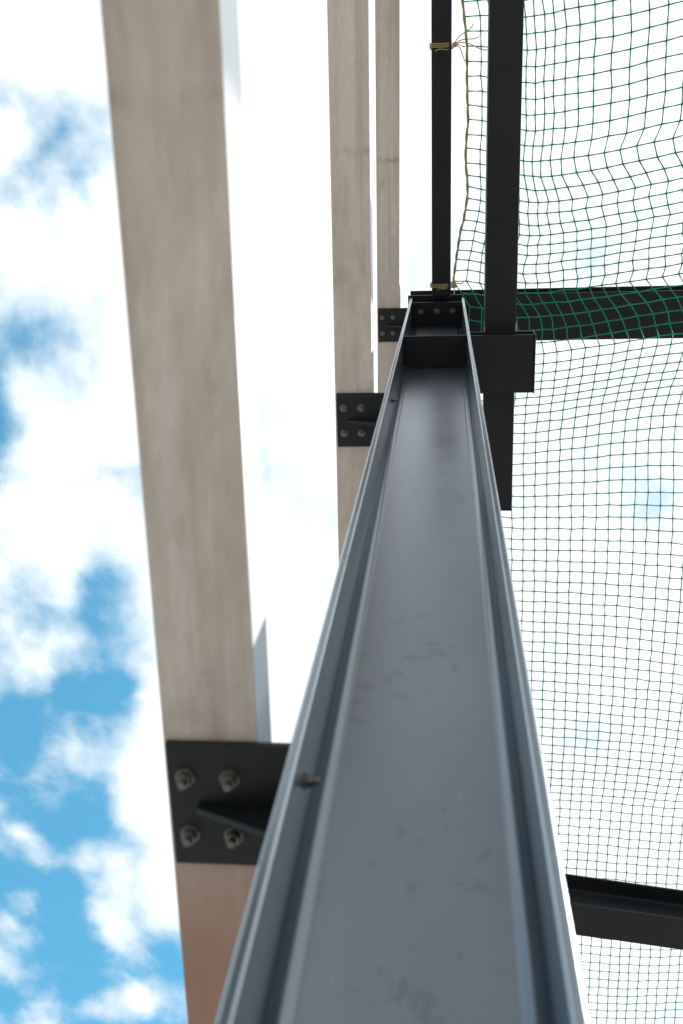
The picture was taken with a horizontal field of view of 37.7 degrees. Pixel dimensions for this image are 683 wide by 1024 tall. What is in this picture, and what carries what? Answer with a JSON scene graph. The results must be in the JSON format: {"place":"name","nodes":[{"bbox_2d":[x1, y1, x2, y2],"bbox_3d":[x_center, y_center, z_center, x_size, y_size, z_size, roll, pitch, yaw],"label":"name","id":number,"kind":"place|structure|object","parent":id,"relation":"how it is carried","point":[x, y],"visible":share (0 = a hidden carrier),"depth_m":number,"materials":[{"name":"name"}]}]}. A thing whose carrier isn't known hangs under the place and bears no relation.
{"place":"outdoors","nodes":[
{"label":"outdoors","id":0,"kind":"place"},
{"bbox_2d":[0,0,682,1023],"label":"sky","id":1,"kind":"structure","parent":0,"point":[90,928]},
{"bbox_3d":[-0.150,1.220,-1.144,0.440,0.022,0.400,0,-72,6],"label":"base plate","id":2,"kind":"object","parent":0,"visible":0},
{"bbox_2d":[216,297,588,1023],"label":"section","id":3,"kind":"object","parent":2,"relation":"on","point":[408,871],"visible":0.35,"depth_m":1.31,"materials":[{"name":"grey paint"}]},
{"bbox_2d":[165,740,290,865],"bbox_3d":[-0.140,0.391,1.338,0.180,0.010,0.188,0,-72,6],"label":"cleat plate","id":4,"kind":"object","parent":3,"relation":"attached to","point":[257,768],"visible":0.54,"depth_m":1.32,"materials":[{"name":"black metal"}]},
{"bbox_2d":[175,769,194,789],"bbox_3d":[-0.208,0.355,1.316,0.027,0.022,0.027,0,-72,6],"label":"cleat bolt","id":5,"kind":"object","parent":4,"relation":"attached to","point":[184,778],"visible":1,"depth_m":1.31,"materials":[{"name":"metal"}]},
{"bbox_2d":[180,825,199,846],"bbox_3d":[-0.205,0.439,1.344,0.027,0.022,0.027,0,-72,6],"label":"cleat bolt","id":6,"kind":"object","parent":4,"relation":"attached to","point":[190,834],"visible":1,"depth_m":1.34,"materials":[{"name":"metal"}]},
{"bbox_2d":[219,770,239,791],"bbox_3d":[-0.148,0.355,1.310,0.027,0.022,0.027,0,-72,6],"label":"cleat bolt","id":7,"kind":"object","parent":4,"relation":"attached to","point":[229,780],"visible":1,"depth_m":1.31,"materials":[{"name":"metal"}]},
{"bbox_2d":[224,827,243,848],"bbox_3d":[-0.146,0.439,1.338,0.027,0.022,0.027,0,-72,6],"label":"cleat bolt","id":8,"kind":"object","parent":4,"relation":"attached to","point":[233,836],"visible":0.99,"depth_m":1.34,"materials":[{"name":"metal"}]},
{"bbox_2d":[196,804,273,837],"bbox_3d":[-0.125,0.407,1.296,0.142,0.074,0.010,0,-72,6],"label":"cleat gusset","id":9,"kind":"object","parent":4,"relation":"attached to","point":[255,820],"visible":0.59,"depth_m":1.31,"materials":[{"name":"black metal"}]},
{"bbox_2d":[304,772,319,790],"bbox_3d":[-0.036,0.333,1.237,0.019,0.023,0.023,0,-72,6],"label":"flange bolt","id":10,"kind":"object","parent":3,"relation":"attached to","point":[310,781],"visible":1,"depth_m":1.23,"materials":[{"name":"metal"}]},
{"bbox_2d":[336,393,384,446],"bbox_3d":[0.074,-0.317,3.447,0.180,0.010,0.188,0,-72,6],"label":"cleat plate","id":11,"kind":"object","parent":3,"relation":"attached to","point":[371,403],"visible":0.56,"depth_m":3.44,"materials":[{"name":"black metal"}]},
{"bbox_2d":[340,404,346,411],"bbox_3d":[0.006,-0.353,3.425,0.027,0.022,0.027,0,-72,6],"label":"cleat bolt","id":12,"kind":"object","parent":11,"relation":"attached to","point":[343,407],"visible":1,"depth_m":3.43,"materials":[{"name":"metal"}]},
{"bbox_2d":[340,429,347,436],"bbox_3d":[0.009,-0.270,3.453,0.027,0.022,0.027,0,-72,6],"label":"cleat bolt","id":13,"kind":"object","parent":11,"relation":"attached to","point":[343,432],"visible":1,"depth_m":3.45,"materials":[{"name":"metal"}]},
{"bbox_2d":[357,404,364,411],"bbox_3d":[0.066,-0.353,3.419,0.027,0.022,0.027,0,-72,6],"label":"cleat bolt","id":14,"kind":"object","parent":11,"relation":"attached to","point":[360,407],"visible":1,"depth_m":3.42,"materials":[{"name":"metal"}]},
{"bbox_2d":[358,429,364,436],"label":"cleat bolt","id":15,"kind":"object","parent":11,"relation":"attached to","point":[361,432],"visible":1,"depth_m":3.45,"materials":[{"name":"metal"}]},
{"bbox_2d":[348,419,377,425],"bbox_3d":[0.089,-0.302,3.405,0.142,0.074,0.010,0,-72,6],"label":"cleat gusset","id":16,"kind":"object","parent":11,"relation":"attached to","point":[372,422],"visible":0.56,"depth_m":3.42,"materials":[{"name":"black metal"}]},
{"bbox_2d":[378,308,406,341],"bbox_3d":[0.297,-1.054,5.641,0.180,0.010,0.188,0,-72,6],"label":"cleat plate","id":17,"kind":"object","parent":3,"relation":"attached to","point":[399,314],"visible":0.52,"depth_m":5.63,"materials":[{"name":"black metal"}]},
{"bbox_2d":[385,325,402,327],"bbox_3d":[0.312,-1.039,5.599,0.142,0.074,0.010,0,-72,6],"label":"cleat gusset","id":18,"kind":"object","parent":17,"relation":"attached to","point":[400,326],"visible":0.53,"depth_m":5.60,"materials":[{"name":"black metal"}]},
{"bbox_2d":[403,335,466,367],"bbox_3d":[0.404,-0.692,4.313,0.271,0.016,0.136,0,-72,6],"label":"stiffener","id":19,"kind":"object","parent":3,"relation":"attached to","point":[435,351],"visible":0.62,"depth_m":4.30,"materials":[{"name":"black paint"}]},
{"bbox_2d":[415,325,456,335],"bbox_3d":[0.464,-0.824,4.904,0.216,1.192,0.012,0,-72,6],"label":"head web plate","id":20,"kind":"object","parent":3,"relation":"attached to","point":[435,330],"visible":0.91,"depth_m":5.29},
{"bbox_2d":[412,302,461,327],"bbox_3d":[0.519,-1.076,5.455,0.271,0.016,0.136,0,-72,6],"label":"head stiffener","id":21,"kind":"object","parent":3,"relation":"attached to","point":[429,317],"visible":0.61,"depth_m":5.45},
{"bbox_2d":[408,294,465,306],"bbox_3d":[0.541,-1.070,5.669,0.324,0.020,0.316,0,-72,6],"label":"cap plate","id":22,"kind":"object","parent":3,"relation":"on","point":[429,298],"visible":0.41,"depth_m":5.62,"materials":[{"name":"black paint"}]},
{"bbox_2d":[470,331,533,392],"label":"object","id":23,"kind":"structure","parent":3,"relation":"attached to","point":[503,361],"depth_m":4.29,"materials":[{"name":"black metal"}]},
{"bbox_2d":[483,0,523,508],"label":"hollow section","id":24,"kind":"object","parent":23,"relation":"on","point":[504,72],"visible":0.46,"depth_m":4.19,"materials":[{"name":"black paint"}]},
{"bbox_2d":[532,330,535,392],"bbox_3d":[0.831,-0.651,4.333,0.008,0.118,0.254,0,-72,6],"label":"stub end plate","id":25,"kind":"object","parent":23,"relation":"attached to","point":[533,332],"visible":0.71,"depth_m":4.28,"materials":[{"name":"black paint"}]},
{"bbox_2d":[410,285,682,339],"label":"horizontal beam","id":26,"kind":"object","parent":3,"relation":"on","point":[610,314],"visible":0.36,"depth_m":5.59,"materials":[{"name":"black metal"}]},
{"bbox_2d":[455,0,682,1023],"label":"safety netting","id":27,"kind":"object","parent":3,"relation":"attached to","point":[589,405],"visible":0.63,"depth_m":5.41,"materials":[{"name":"green fabric"}]},
{"bbox_2d":[452,0,468,286],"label":"lacing twine","id":28,"kind":"object","parent":27,"relation":"attached to","point":[465,149],"visible":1,"depth_m":4.88,"materials":[{"name":"brown fabric"}]},
{"bbox_3d":[0.006,-5.805,0.306,0.300,7.200,0.292,0,-72,6],"label":"h-section","id":29,"kind":"object","parent":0,"visible":0},
{"bbox_2d":[100,0,271,1023],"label":"wooden beam","id":30,"kind":"structure","parent":29,"relation":"attached to","point":[173,71],"depth_m":1.17,"materials":[{"name":"beige wood"}]},
{"bbox_2d":[327,0,373,561],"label":"wooden beam","id":31,"kind":"structure","parent":29,"relation":"attached to","point":[349,61],"depth_m":3.24,"materials":[{"name":"beige wood"}]},
{"bbox_2d":[375,0,399,392],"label":"wooden beam","id":32,"kind":"structure","parent":29,"relation":"attached to","point":[387,43],"depth_m":5.38,"materials":[{"name":"beige wood"}]},
{"bbox_2d":[431,0,451,297],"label":"steel rafter","id":33,"kind":"object","parent":29,"relation":"attached to","point":[441,60],"visible":1,"depth_m":5.24,"materials":[{"name":"black metal"}]},
{"bbox_2d":[430,281,463,294],"bbox_3d":[0.570,-1.220,5.403,0.179,0.380,0.079,-20,-75,12],"label":"twine tie","id":34,"kind":"object","parent":33,"relation":"attached to","point":[444,286],"visible":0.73,"depth_m":5.46,"materials":[{"name":"brown fabric"}]},
{"bbox_2d":[429,24,487,61],"bbox_3d":[0.592,-2.333,5.021,0.275,0.390,0.163,-19,-74,12],"label":"twine tie","id":35,"kind":"object","parent":33,"relation":"hanging from","point":[455,44],"visible":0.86,"depth_m":5.08,"materials":[{"name":"brown fabric"}]},
{"bbox_3d":[6.707,2.185,5.061,0.200,0.250,5.850,0,-72,6],"label":"i-section beam","id":36,"kind":"object","parent":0,"visible":0},
{"bbox_2d":[563,873,682,949],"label":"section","id":37,"kind":"object","parent":36,"relation":"attached to","point":[626,912],"depth_m":5.52,"materials":[{"name":"black paint"}]}
]}

